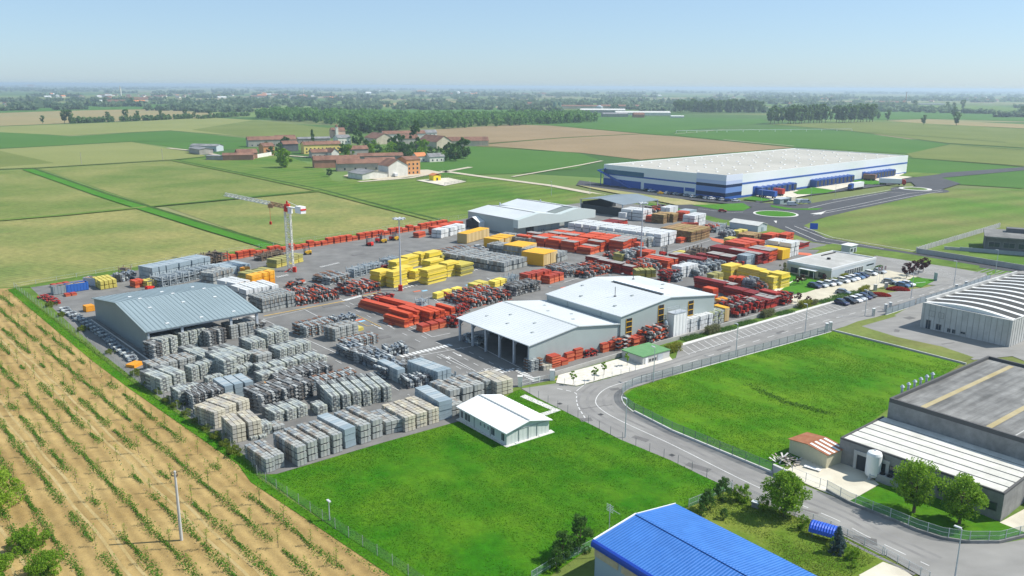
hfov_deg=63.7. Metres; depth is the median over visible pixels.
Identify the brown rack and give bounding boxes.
[118,265,130,272]
[198,253,214,263]
[203,251,221,263]
[209,249,228,262]
[253,252,265,260]
[259,251,271,259]
[264,250,275,256]
[269,249,280,255]
[273,248,285,254]
[685,247,699,255]
[690,246,703,252]
[694,245,708,252]
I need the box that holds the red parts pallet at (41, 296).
[37,293,47,298]
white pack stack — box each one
[217,279,238,288]
[220,277,243,282]
[227,276,249,282]
[230,284,252,300]
[239,282,261,292]
[247,281,269,290]
[256,280,278,288]
[431,227,448,237]
[441,225,457,235]
[451,223,464,232]
[568,222,584,231]
[582,224,599,233]
[599,226,615,231]
[615,228,630,233]
[618,212,629,218]
[621,208,646,220]
[626,206,651,214]
[629,230,646,235]
[646,232,664,246]
[650,231,667,244]
[655,230,672,244]
[659,229,676,242]
[661,205,677,211]
[672,264,685,276]
[679,263,692,276]
[683,214,697,222]
[685,262,697,267]
[686,319,689,332]
[687,316,694,331]
[690,213,702,224]
[690,315,698,329]
[693,212,705,224]
[694,314,703,329]
[699,313,707,326]
[703,312,712,325]
[767,239,794,256]
[773,238,799,255]
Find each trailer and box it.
[758,189,777,197]
[773,188,784,195]
[863,174,876,180]
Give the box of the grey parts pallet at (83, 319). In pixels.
[78,318,90,323]
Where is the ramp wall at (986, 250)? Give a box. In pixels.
[944,246,1023,255]
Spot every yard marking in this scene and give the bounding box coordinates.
[192,240,708,429]
[265,293,555,379]
[355,237,811,320]
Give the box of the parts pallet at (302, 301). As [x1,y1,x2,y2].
[296,295,306,305]
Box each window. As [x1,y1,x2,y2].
[460,410,463,418]
[467,413,470,422]
[491,427,494,436]
[501,432,504,441]
[790,267,797,272]
[800,269,807,274]
[809,271,814,277]
[888,466,901,474]
[925,319,930,328]
[928,310,934,316]
[935,323,940,330]
[937,482,958,493]
[938,312,943,318]
[984,501,996,510]
[988,241,999,247]
[1003,243,1014,248]
[1018,244,1023,249]
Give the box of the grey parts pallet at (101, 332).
[97,330,107,336]
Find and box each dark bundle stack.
[142,339,162,358]
[182,387,198,407]
[188,386,204,403]
[194,384,209,401]
[201,327,216,346]
[201,382,217,397]
[206,325,226,343]
[207,382,223,396]
[238,316,265,328]
[242,385,271,412]
[253,381,281,404]
[265,379,293,401]
[271,370,282,379]
[275,376,304,400]
[279,368,290,375]
[286,372,313,398]
[287,367,301,374]
[292,365,308,377]
[301,363,317,375]
[308,361,324,373]
[316,360,332,373]
[347,348,362,362]
[353,346,367,351]
[360,344,375,352]
[395,358,407,372]
[412,354,431,360]
[503,283,520,295]
[507,281,524,294]
[513,280,529,292]
[519,279,536,291]
[524,278,540,290]
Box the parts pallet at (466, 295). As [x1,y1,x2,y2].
[460,293,470,298]
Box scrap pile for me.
[768,452,801,466]
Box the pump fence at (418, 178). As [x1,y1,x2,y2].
[417,175,466,184]
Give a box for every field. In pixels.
[0,101,169,111]
[0,109,215,125]
[0,118,324,135]
[0,131,248,148]
[0,142,204,168]
[0,151,52,166]
[0,170,139,220]
[0,210,261,286]
[41,96,189,99]
[42,161,314,204]
[165,192,430,244]
[179,154,338,189]
[193,120,329,137]
[327,175,586,220]
[351,108,506,112]
[417,146,597,175]
[436,125,639,142]
[485,134,793,159]
[513,114,644,123]
[530,117,767,134]
[670,128,946,153]
[763,101,1018,111]
[776,121,1023,147]
[797,111,1023,120]
[891,119,1023,127]
[906,158,1023,187]
[907,144,1023,165]
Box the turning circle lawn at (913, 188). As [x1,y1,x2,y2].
[904,187,926,189]
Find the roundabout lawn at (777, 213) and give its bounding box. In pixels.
[755,211,795,216]
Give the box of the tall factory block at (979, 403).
[887,356,1023,460]
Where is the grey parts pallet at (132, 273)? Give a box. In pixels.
[127,269,136,278]
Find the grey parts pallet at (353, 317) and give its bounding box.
[347,312,357,321]
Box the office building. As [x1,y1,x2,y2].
[786,250,876,278]
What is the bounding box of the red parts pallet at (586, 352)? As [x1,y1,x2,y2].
[583,349,590,357]
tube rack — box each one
[149,273,168,286]
[157,272,175,285]
[164,270,182,283]
[171,269,188,282]
[177,268,194,280]
[183,266,200,279]
[190,265,207,274]
[196,263,212,269]
[202,262,219,268]
[346,265,359,277]
[352,264,366,275]
[358,262,371,273]
[365,261,378,269]
[371,260,384,268]
[379,257,391,264]
[415,296,428,305]
[505,273,515,281]
[509,272,519,280]
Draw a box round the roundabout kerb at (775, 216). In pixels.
[753,210,797,216]
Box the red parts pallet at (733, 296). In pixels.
[728,295,742,300]
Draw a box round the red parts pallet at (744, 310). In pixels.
[730,302,748,316]
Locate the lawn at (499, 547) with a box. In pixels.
[261,390,730,575]
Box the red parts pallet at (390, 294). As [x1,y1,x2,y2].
[377,292,394,297]
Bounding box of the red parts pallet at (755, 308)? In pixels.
[742,299,759,312]
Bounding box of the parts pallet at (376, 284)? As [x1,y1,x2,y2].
[369,280,380,290]
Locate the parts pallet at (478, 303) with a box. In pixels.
[469,295,481,306]
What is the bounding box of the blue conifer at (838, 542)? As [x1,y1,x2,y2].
[828,526,846,555]
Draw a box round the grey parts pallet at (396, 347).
[390,342,400,355]
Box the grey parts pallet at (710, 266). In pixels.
[700,262,712,271]
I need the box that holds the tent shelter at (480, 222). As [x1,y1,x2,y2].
[466,216,484,228]
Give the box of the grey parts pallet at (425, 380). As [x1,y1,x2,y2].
[416,371,429,385]
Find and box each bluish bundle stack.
[138,264,158,278]
[145,263,165,276]
[154,262,172,273]
[159,260,178,272]
[166,259,185,269]
[174,258,190,270]
[180,257,197,268]
[185,256,203,266]
[191,254,209,264]
[209,263,229,267]
[213,377,233,392]
[215,263,236,273]
[222,261,243,272]
[223,375,243,396]
[229,260,249,266]
[233,373,252,386]
[317,413,355,448]
[378,359,404,382]
[407,360,441,380]
[413,359,446,379]
[415,385,451,420]
[417,357,450,377]
[678,208,696,212]
[737,253,751,264]
[743,252,755,264]
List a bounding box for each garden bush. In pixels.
[547,547,565,572]
[552,530,573,558]
[563,513,593,552]
[695,502,706,516]
[699,488,715,509]
[713,476,732,499]
[720,508,728,518]
[732,484,740,499]
[738,483,751,503]
[756,495,769,511]
[796,514,809,529]
[844,546,855,560]
[850,547,859,558]
[851,559,857,567]
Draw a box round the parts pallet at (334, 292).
[329,289,339,299]
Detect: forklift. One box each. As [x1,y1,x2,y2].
[144,278,154,289]
[303,245,311,254]
[365,236,373,245]
[375,233,381,241]
[376,234,386,242]
[390,231,398,240]
[659,247,666,254]
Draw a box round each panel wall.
[916,223,1000,251]
[916,248,1023,269]
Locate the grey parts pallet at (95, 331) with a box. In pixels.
[93,328,104,334]
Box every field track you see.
[512,161,599,176]
[678,129,761,133]
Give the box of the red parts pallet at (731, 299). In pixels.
[726,297,738,302]
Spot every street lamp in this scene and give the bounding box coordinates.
[326,499,330,519]
[622,397,626,437]
[651,346,654,381]
[954,525,961,575]
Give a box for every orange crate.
[83,304,94,311]
[125,360,142,367]
[240,266,249,270]
[246,273,256,281]
[251,272,262,280]
[258,271,268,280]
[263,269,274,282]
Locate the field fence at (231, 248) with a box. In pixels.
[14,214,466,287]
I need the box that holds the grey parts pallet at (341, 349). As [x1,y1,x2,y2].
[336,343,348,358]
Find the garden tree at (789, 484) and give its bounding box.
[760,468,812,515]
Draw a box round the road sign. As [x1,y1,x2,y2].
[810,223,817,231]
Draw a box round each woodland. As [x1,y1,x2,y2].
[254,106,598,128]
[337,116,402,133]
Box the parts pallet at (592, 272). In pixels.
[583,266,595,276]
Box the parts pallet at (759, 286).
[753,281,764,290]
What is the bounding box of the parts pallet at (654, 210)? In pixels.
[644,206,656,213]
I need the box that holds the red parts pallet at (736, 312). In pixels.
[725,303,742,317]
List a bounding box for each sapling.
[256,484,262,501]
[280,501,285,522]
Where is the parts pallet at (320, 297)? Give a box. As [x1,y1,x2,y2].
[315,291,323,302]
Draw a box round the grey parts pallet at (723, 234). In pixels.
[718,230,728,237]
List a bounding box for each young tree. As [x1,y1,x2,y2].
[570,371,576,381]
[591,367,598,379]
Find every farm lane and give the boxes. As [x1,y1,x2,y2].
[358,167,471,181]
[449,171,604,194]
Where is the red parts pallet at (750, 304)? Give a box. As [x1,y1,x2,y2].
[736,300,752,314]
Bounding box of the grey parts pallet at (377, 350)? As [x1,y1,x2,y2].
[369,344,379,352]
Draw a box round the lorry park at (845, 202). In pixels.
[802,191,905,211]
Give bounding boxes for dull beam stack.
[96,279,103,289]
[101,278,108,288]
[105,278,112,287]
[109,277,116,286]
[142,279,151,285]
[237,271,251,278]
[258,267,274,271]
[266,258,280,267]
[272,256,286,265]
[285,254,297,263]
[288,253,302,261]
[455,260,473,275]
[468,282,481,288]
[473,280,488,285]
[613,252,624,260]
[632,268,640,275]
[638,267,644,276]
[643,268,650,277]
[649,267,655,276]
[706,272,717,278]
[712,271,723,279]
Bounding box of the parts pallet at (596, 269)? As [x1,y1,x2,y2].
[587,265,600,275]
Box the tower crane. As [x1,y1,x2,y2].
[224,192,305,271]
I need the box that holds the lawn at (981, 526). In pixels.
[850,485,1023,539]
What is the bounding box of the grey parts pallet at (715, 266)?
[704,261,718,270]
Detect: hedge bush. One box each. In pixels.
[0,552,14,575]
[4,522,50,558]
[23,547,64,575]
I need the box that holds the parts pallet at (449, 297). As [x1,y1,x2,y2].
[444,292,455,302]
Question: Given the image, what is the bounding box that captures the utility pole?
[171,471,182,540]
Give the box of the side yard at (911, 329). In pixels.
[863,303,1023,360]
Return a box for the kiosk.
[841,243,857,252]
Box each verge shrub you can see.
[680,333,703,340]
[719,325,738,332]
[735,319,755,325]
[774,309,794,315]
[818,297,834,302]
[829,293,848,297]
[842,290,860,295]
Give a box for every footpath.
[456,418,553,447]
[520,395,559,414]
[1000,509,1023,531]
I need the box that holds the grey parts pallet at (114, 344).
[109,342,120,349]
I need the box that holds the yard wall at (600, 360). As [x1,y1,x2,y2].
[554,303,798,375]
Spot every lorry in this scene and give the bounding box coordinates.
[848,181,863,189]
[879,178,905,184]
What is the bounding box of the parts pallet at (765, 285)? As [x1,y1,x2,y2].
[757,280,767,288]
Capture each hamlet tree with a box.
[272,148,292,166]
[275,143,282,150]
[280,136,289,140]
[326,168,332,175]
[339,143,344,152]
[342,144,354,154]
[351,129,363,144]
[363,139,369,149]
[367,143,374,152]
[371,139,378,147]
[374,144,382,152]
[382,141,397,152]
[392,133,405,150]
[393,145,403,151]
[402,143,411,155]
[405,142,415,153]
[413,146,423,152]
[416,139,429,152]
[426,146,433,152]
[434,146,442,152]
[442,142,455,159]
[448,144,461,159]
[455,137,470,156]
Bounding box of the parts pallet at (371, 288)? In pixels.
[363,282,375,292]
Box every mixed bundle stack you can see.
[292,321,310,337]
[298,320,316,335]
[305,319,323,334]
[309,375,324,383]
[312,273,335,284]
[312,317,328,332]
[315,316,333,323]
[317,372,332,382]
[319,271,343,282]
[326,270,349,280]
[326,371,340,379]
[334,369,349,378]
[337,337,350,344]
[342,367,356,376]
[344,336,358,341]
[351,334,365,344]
[358,333,372,344]
[364,331,378,343]
[470,247,488,250]
[523,357,542,371]
[545,265,557,270]
[557,267,570,277]
[563,266,574,276]
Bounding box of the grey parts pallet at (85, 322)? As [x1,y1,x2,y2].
[81,320,92,325]
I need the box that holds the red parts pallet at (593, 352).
[590,348,598,356]
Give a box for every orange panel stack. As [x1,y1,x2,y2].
[130,279,139,287]
[135,278,142,286]
[229,254,236,259]
[235,251,243,258]
[241,249,248,257]
[247,249,255,256]
[266,246,274,251]
[288,243,295,250]
[295,244,301,249]
[306,240,313,246]
[314,241,320,245]
[320,240,327,245]
[325,237,332,243]
[333,236,339,242]
[339,235,345,242]
[345,234,351,241]
[356,232,364,239]
[358,298,397,313]
[362,231,370,238]
[369,230,377,237]
[373,295,415,305]
[375,229,383,235]
[383,313,408,327]
[387,227,395,232]
[388,307,413,325]
[394,227,401,232]
[397,305,420,321]
[405,225,413,230]
[405,303,421,307]
[413,231,425,237]
[413,314,418,324]
[415,307,433,321]
[416,322,429,332]
[417,223,425,229]
[421,306,439,319]
[424,222,430,228]
[425,320,437,329]
[426,305,444,318]
[428,225,441,233]
[433,318,446,327]
[435,303,455,314]
[437,223,452,225]
[447,221,462,223]
[516,234,532,237]
[519,272,530,279]
[524,271,535,279]
[526,231,542,234]
[529,271,540,280]
[531,235,548,246]
[531,270,542,281]
[542,274,553,283]
[545,238,563,249]
[546,353,560,367]
[547,231,564,235]
[550,236,567,238]
[550,273,558,281]
[551,271,563,280]
[558,228,574,231]
[560,239,578,252]
[560,357,568,365]
[562,232,579,236]
[564,351,574,361]
[568,231,585,234]
[568,238,584,245]
[572,237,587,243]
[573,347,583,359]
[576,245,594,254]
[577,235,594,239]
[581,243,599,252]
[583,233,599,236]
[587,239,604,251]
[590,232,605,234]
[592,237,610,249]
[598,235,614,238]
[599,342,608,352]
[604,233,620,236]
[608,238,627,250]
[608,340,616,350]
[614,237,631,248]
[619,235,636,247]
[629,335,639,346]
[632,249,651,258]
[633,241,643,246]
[634,334,645,344]
[642,249,655,253]
[642,256,670,268]
[645,214,651,221]
[646,255,674,268]
[650,254,677,263]
[676,211,687,220]
[676,236,686,242]
[681,222,698,224]
[702,286,718,300]
[724,240,750,247]
[728,275,736,282]
[731,238,756,245]
[736,275,744,285]
[739,237,764,245]
[748,246,773,261]
[754,245,777,260]
[761,233,775,240]
[767,232,780,237]
[779,233,788,239]
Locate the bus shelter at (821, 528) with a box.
[808,519,837,537]
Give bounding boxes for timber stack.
[651,213,666,223]
[657,211,670,222]
[661,226,680,236]
[670,212,678,222]
[676,229,696,241]
[682,227,701,240]
[688,226,706,239]
[693,225,710,237]
[737,232,757,238]
[743,231,762,239]
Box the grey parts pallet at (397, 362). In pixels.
[391,358,404,366]
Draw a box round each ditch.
[6,156,205,168]
[32,168,280,244]
[147,190,319,206]
[182,161,449,221]
[915,158,1022,166]
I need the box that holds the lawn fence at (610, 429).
[521,382,722,480]
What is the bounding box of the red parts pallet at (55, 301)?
[49,299,60,304]
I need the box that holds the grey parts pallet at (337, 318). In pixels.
[328,314,341,322]
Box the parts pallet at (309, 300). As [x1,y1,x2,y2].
[301,293,311,303]
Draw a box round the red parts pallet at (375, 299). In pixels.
[362,296,378,301]
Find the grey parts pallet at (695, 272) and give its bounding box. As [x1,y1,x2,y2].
[691,268,701,276]
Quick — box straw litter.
[0,299,347,575]
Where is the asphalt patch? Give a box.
[322,250,953,545]
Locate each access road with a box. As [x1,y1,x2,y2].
[577,167,1023,271]
[756,173,945,201]
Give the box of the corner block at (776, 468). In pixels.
[772,464,788,473]
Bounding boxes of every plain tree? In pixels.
[60,109,67,122]
[65,109,72,120]
[121,109,128,116]
[673,100,678,111]
[677,100,683,110]
[686,101,692,110]
[696,101,699,110]
[699,101,705,110]
[709,99,714,110]
[717,99,723,110]
[728,100,734,110]
[735,102,740,112]
[745,100,751,112]
[751,100,756,110]
[757,101,763,112]
[766,107,774,122]
[772,105,779,123]
[776,107,783,122]
[780,107,785,122]
[784,106,793,120]
[789,109,795,123]
[793,106,801,123]
[799,105,807,123]
[804,107,809,122]
[808,104,815,121]
[808,106,813,122]
[813,104,818,122]
[816,107,824,122]
[819,103,827,122]
[822,106,830,121]
[828,111,833,119]
[832,104,840,122]
[835,107,842,119]
[840,106,848,119]
[850,105,859,121]
[858,106,865,121]
[864,103,871,121]
[868,103,875,121]
[872,104,878,121]
[885,110,891,120]
[921,115,926,124]
[951,106,957,114]
[953,111,961,124]
[960,99,965,107]
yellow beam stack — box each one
[369,268,391,285]
[385,268,407,287]
[387,258,408,269]
[391,264,412,277]
[401,253,419,266]
[407,278,415,282]
[408,268,420,280]
[413,251,424,265]
[418,264,446,284]
[421,257,443,267]
[423,249,441,258]
[432,291,443,298]
[438,259,459,276]
[441,288,451,295]
[450,286,461,289]
[489,279,499,286]
[494,277,506,285]
[721,262,741,279]
[736,264,756,276]
[745,267,766,278]
[756,270,770,280]
[765,275,779,289]
[768,270,790,287]
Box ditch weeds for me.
[741,383,838,415]
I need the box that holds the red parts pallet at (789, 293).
[777,290,793,303]
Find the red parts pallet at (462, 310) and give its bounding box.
[454,304,466,313]
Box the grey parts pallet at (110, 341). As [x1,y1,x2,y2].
[106,339,117,346]
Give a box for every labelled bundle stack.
[139,368,172,392]
[150,335,169,355]
[153,364,185,384]
[155,333,177,352]
[170,383,191,403]
[172,329,188,345]
[177,345,204,360]
[183,363,199,381]
[184,327,197,345]
[185,344,207,353]
[185,381,201,385]
[190,325,204,344]
[192,360,208,378]
[201,358,215,374]
[203,374,214,382]
[205,349,236,375]
[208,345,243,364]
[211,372,222,377]
[218,343,253,361]
[236,364,246,374]
[238,336,257,350]
[242,362,252,373]
[246,334,265,349]
[250,435,257,439]
[252,361,270,372]
[254,328,273,347]
[254,368,273,381]
[259,433,266,438]
[261,403,284,421]
[261,419,272,434]
[262,326,282,343]
[266,359,284,366]
[268,344,286,358]
[268,365,287,371]
[269,324,288,341]
[273,401,296,420]
[276,342,294,356]
[279,356,297,367]
[284,340,303,353]
[285,398,307,417]
[291,353,309,365]
[292,338,310,351]
[302,350,319,360]
[310,400,327,414]
[316,380,339,411]
[319,353,326,361]
[327,379,350,409]
[336,377,361,406]
[347,375,371,405]
[356,373,380,402]
[366,372,391,401]
[709,310,718,324]
[714,308,723,323]
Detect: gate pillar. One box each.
[517,375,522,386]
[549,369,554,380]
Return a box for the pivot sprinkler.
[676,129,851,132]
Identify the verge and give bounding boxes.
[0,189,1023,575]
[0,191,318,220]
[8,288,405,575]
[15,287,260,474]
[19,234,355,287]
[22,169,277,246]
[171,160,436,220]
[489,134,626,143]
[580,185,705,204]
[602,194,729,225]
[659,297,841,346]
[812,244,979,269]
[837,314,972,361]
[927,233,1023,264]
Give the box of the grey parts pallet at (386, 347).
[381,343,392,354]
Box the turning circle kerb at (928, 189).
[899,187,931,190]
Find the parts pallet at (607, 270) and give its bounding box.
[595,264,610,273]
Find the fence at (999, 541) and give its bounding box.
[826,480,1023,543]
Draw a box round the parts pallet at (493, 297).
[487,292,497,302]
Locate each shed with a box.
[91,282,260,350]
[296,136,329,142]
[580,108,624,112]
[580,194,658,215]
[601,112,627,116]
[614,111,670,115]
[670,115,683,117]
[788,432,842,467]
[918,103,944,104]
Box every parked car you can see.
[807,282,821,288]
[816,281,828,287]
[823,279,836,285]
[829,278,842,284]
[834,298,849,305]
[835,288,850,293]
[837,276,850,282]
[843,275,856,281]
[843,296,857,303]
[848,274,860,279]
[848,295,862,301]
[853,273,865,278]
[854,294,867,300]
[857,272,869,277]
[858,292,872,298]
[863,291,877,297]
[864,269,876,275]
[873,267,886,273]
[881,278,896,283]
[895,281,910,287]
[902,280,915,286]
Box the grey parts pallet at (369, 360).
[363,353,377,368]
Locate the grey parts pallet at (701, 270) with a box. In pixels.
[695,268,704,275]
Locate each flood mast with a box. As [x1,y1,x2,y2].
[392,217,405,290]
[637,202,648,258]
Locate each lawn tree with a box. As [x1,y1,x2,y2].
[890,457,947,512]
[938,472,989,524]
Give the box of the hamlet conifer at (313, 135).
[310,129,314,140]
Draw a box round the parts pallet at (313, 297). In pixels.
[308,293,318,303]
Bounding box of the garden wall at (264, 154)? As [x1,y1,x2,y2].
[257,152,271,157]
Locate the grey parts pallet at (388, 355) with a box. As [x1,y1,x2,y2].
[379,350,396,360]
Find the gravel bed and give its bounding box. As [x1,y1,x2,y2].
[556,356,671,385]
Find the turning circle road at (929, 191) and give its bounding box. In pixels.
[891,187,948,192]
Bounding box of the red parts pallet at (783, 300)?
[778,293,788,305]
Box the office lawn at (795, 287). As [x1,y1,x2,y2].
[781,279,817,293]
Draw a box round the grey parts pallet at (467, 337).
[462,332,477,343]
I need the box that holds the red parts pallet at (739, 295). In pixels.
[735,294,747,299]
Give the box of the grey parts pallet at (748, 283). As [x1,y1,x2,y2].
[742,276,756,289]
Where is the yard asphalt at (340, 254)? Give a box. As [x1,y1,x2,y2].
[31,203,825,473]
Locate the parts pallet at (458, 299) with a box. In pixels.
[453,294,466,303]
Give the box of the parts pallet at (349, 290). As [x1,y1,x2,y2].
[343,285,356,295]
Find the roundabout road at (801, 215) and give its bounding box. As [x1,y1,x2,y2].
[739,209,812,219]
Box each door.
[526,226,533,232]
[538,225,545,230]
[551,223,559,228]
[657,354,662,360]
[856,455,885,471]
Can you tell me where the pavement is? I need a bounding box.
[681,301,833,345]
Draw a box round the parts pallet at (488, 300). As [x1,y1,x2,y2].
[480,293,492,304]
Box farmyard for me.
[344,170,438,179]
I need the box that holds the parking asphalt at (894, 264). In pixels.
[874,256,986,285]
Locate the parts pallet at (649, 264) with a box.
[638,261,651,266]
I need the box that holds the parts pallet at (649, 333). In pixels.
[637,326,655,342]
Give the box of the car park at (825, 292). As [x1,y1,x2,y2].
[788,270,916,303]
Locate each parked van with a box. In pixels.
[787,201,797,205]
[801,199,810,202]
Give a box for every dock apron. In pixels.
[756,190,808,199]
[816,182,851,189]
[875,173,908,180]
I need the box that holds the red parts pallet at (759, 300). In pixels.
[748,298,763,310]
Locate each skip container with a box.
[50,282,74,294]
[64,280,88,292]
[83,275,95,285]
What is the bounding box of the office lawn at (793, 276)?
[789,273,797,281]
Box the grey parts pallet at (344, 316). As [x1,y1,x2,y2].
[338,313,349,320]
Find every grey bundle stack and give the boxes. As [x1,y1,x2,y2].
[142,359,158,369]
[151,357,168,364]
[160,355,177,368]
[169,353,186,367]
[178,352,194,363]
[199,271,217,283]
[204,269,222,280]
[210,268,227,277]
[216,267,232,276]
[221,321,238,338]
[232,319,247,336]
[238,318,255,334]
[244,442,275,472]
[248,294,266,312]
[249,348,271,362]
[252,293,270,311]
[254,439,284,468]
[258,292,274,310]
[260,291,278,309]
[265,290,282,308]
[269,289,286,307]
[270,420,284,432]
[273,289,291,307]
[273,430,306,466]
[277,288,295,306]
[284,426,317,460]
[296,422,329,457]
[308,419,341,453]
[323,325,340,340]
[329,323,346,336]
[334,409,370,443]
[336,321,352,335]
[341,320,358,334]
[346,404,382,438]
[370,408,402,434]
[429,379,459,399]
[443,252,460,260]
[443,376,472,401]
[449,396,462,415]
[454,374,483,396]
[458,254,475,265]
[468,371,491,393]
[469,252,485,255]
[473,257,490,268]
[487,243,501,252]
[489,260,508,271]
[492,252,509,255]
[493,258,511,270]
[499,257,517,268]
[500,245,513,254]
[505,256,522,267]
[509,255,526,266]
[512,236,522,241]
[514,247,529,255]
[522,238,536,242]
[552,249,566,259]
[556,252,560,261]
[557,251,563,260]
[636,236,652,246]
[636,237,646,246]
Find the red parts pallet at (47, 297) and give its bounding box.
[42,295,53,300]
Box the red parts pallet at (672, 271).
[660,268,673,281]
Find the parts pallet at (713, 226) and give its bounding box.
[705,224,716,232]
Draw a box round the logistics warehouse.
[597,148,907,198]
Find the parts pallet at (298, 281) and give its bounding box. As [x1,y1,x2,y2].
[285,277,306,287]
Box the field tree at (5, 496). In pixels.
[0,465,25,509]
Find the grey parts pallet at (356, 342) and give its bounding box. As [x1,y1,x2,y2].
[351,339,363,345]
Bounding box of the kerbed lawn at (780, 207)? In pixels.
[771,205,821,209]
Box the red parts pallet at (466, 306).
[459,303,470,311]
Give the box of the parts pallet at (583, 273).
[575,267,590,277]
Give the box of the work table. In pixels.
[804,464,820,471]
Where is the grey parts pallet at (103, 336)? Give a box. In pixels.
[100,333,111,339]
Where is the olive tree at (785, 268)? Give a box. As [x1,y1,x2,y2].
[779,262,787,271]
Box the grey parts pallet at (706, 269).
[698,263,708,272]
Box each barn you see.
[222,152,253,159]
[234,149,257,157]
[246,136,282,146]
[274,135,296,140]
[280,140,298,150]
[311,155,359,167]
[335,158,382,170]
[357,152,403,158]
[364,132,392,143]
[364,157,394,159]
[377,158,407,176]
[398,134,418,143]
[420,134,451,147]
[447,137,488,145]
[561,105,603,108]
[601,104,638,108]
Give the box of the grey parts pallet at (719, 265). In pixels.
[708,260,722,269]
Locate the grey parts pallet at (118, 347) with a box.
[113,345,124,352]
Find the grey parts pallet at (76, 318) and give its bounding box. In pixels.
[73,316,84,321]
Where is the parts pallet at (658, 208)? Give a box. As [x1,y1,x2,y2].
[649,205,662,211]
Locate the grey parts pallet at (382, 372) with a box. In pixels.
[372,363,389,379]
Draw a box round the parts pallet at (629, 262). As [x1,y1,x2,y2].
[623,260,635,264]
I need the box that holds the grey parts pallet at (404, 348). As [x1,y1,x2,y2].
[397,340,408,354]
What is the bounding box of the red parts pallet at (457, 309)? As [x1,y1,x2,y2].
[455,306,460,314]
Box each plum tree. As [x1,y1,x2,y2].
[794,292,801,301]
[901,263,913,277]
[908,260,919,273]
[914,259,926,273]
[919,257,930,269]
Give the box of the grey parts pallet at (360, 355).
[350,348,367,364]
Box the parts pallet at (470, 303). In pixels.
[463,297,476,307]
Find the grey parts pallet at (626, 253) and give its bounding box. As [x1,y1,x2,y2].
[619,249,631,259]
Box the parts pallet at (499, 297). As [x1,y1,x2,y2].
[491,291,502,301]
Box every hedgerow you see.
[0,96,1023,116]
[68,111,249,122]
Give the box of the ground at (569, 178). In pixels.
[0,85,1023,230]
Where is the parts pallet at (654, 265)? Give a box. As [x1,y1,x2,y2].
[646,260,657,270]
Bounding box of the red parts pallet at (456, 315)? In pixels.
[450,314,462,324]
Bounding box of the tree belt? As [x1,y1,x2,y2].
[0,85,1023,112]
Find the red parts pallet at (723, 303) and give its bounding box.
[714,301,727,305]
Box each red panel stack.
[376,264,387,268]
[585,255,608,261]
[597,258,625,273]
[606,219,623,223]
[610,218,627,223]
[620,263,636,274]
[668,252,689,257]
[676,253,706,263]
[693,276,728,293]
[696,252,719,260]
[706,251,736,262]
[709,244,738,253]
[711,278,737,285]
[723,285,748,297]
[728,248,762,264]
[738,247,770,263]
[743,289,758,296]
[743,296,764,308]
[749,295,771,309]
[755,294,776,307]
[757,292,779,305]
[759,288,780,302]
[796,239,809,246]
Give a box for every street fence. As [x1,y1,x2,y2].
[885,299,915,314]
[916,274,990,303]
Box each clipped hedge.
[664,341,682,352]
[704,323,720,334]
[760,308,775,318]
[797,299,811,307]
[809,299,818,305]
[857,286,866,291]
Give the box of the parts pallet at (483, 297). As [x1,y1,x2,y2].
[474,295,486,305]
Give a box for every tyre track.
[577,269,986,574]
[602,271,1003,561]
[610,272,1008,558]
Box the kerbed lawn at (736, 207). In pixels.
[694,203,750,210]
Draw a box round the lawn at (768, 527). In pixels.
[686,491,893,575]
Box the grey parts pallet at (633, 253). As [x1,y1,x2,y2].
[624,248,636,258]
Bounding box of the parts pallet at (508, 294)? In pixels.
[500,289,511,299]
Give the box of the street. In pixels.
[521,271,1023,575]
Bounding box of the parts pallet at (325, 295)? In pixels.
[321,291,329,301]
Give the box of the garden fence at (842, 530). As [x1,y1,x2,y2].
[731,483,885,555]
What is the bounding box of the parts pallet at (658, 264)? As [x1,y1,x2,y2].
[650,259,661,269]
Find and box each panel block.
[457,232,470,243]
[462,231,474,241]
[466,230,477,240]
[470,229,481,239]
[474,228,485,238]
[478,227,488,236]
[484,236,503,246]
[490,235,509,242]
[496,233,514,241]
[503,242,529,252]
[513,240,536,246]
[521,249,550,265]
[531,247,556,263]
[714,304,729,321]
[765,245,789,259]
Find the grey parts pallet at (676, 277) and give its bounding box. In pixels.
[671,273,680,281]
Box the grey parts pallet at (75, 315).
[71,313,83,318]
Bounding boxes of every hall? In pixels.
[189,143,223,151]
[189,146,212,154]
[206,155,222,159]
[348,168,387,179]
[456,300,620,364]
[468,198,595,233]
[545,271,715,336]
[591,503,815,575]
[920,271,1023,346]
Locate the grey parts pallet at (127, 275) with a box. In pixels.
[121,271,130,280]
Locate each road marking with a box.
[557,257,998,565]
[704,189,939,250]
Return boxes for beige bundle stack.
[194,401,225,428]
[205,396,236,414]
[218,392,249,411]
[221,413,245,442]
[236,409,261,439]
[382,402,415,431]
[393,399,426,427]
[405,396,438,424]
[478,369,512,394]
[540,361,551,370]
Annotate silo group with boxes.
[664,305,686,337]
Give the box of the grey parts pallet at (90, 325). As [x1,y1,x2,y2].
[85,323,98,329]
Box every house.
[133,97,148,101]
[258,142,274,154]
[300,141,340,153]
[308,149,327,157]
[327,148,338,154]
[333,134,350,145]
[348,145,368,154]
[381,130,425,140]
[397,156,419,173]
[411,152,425,161]
[425,129,436,134]
[426,153,444,161]
[456,394,551,444]
[621,342,670,364]
[632,112,644,117]
[729,218,766,231]

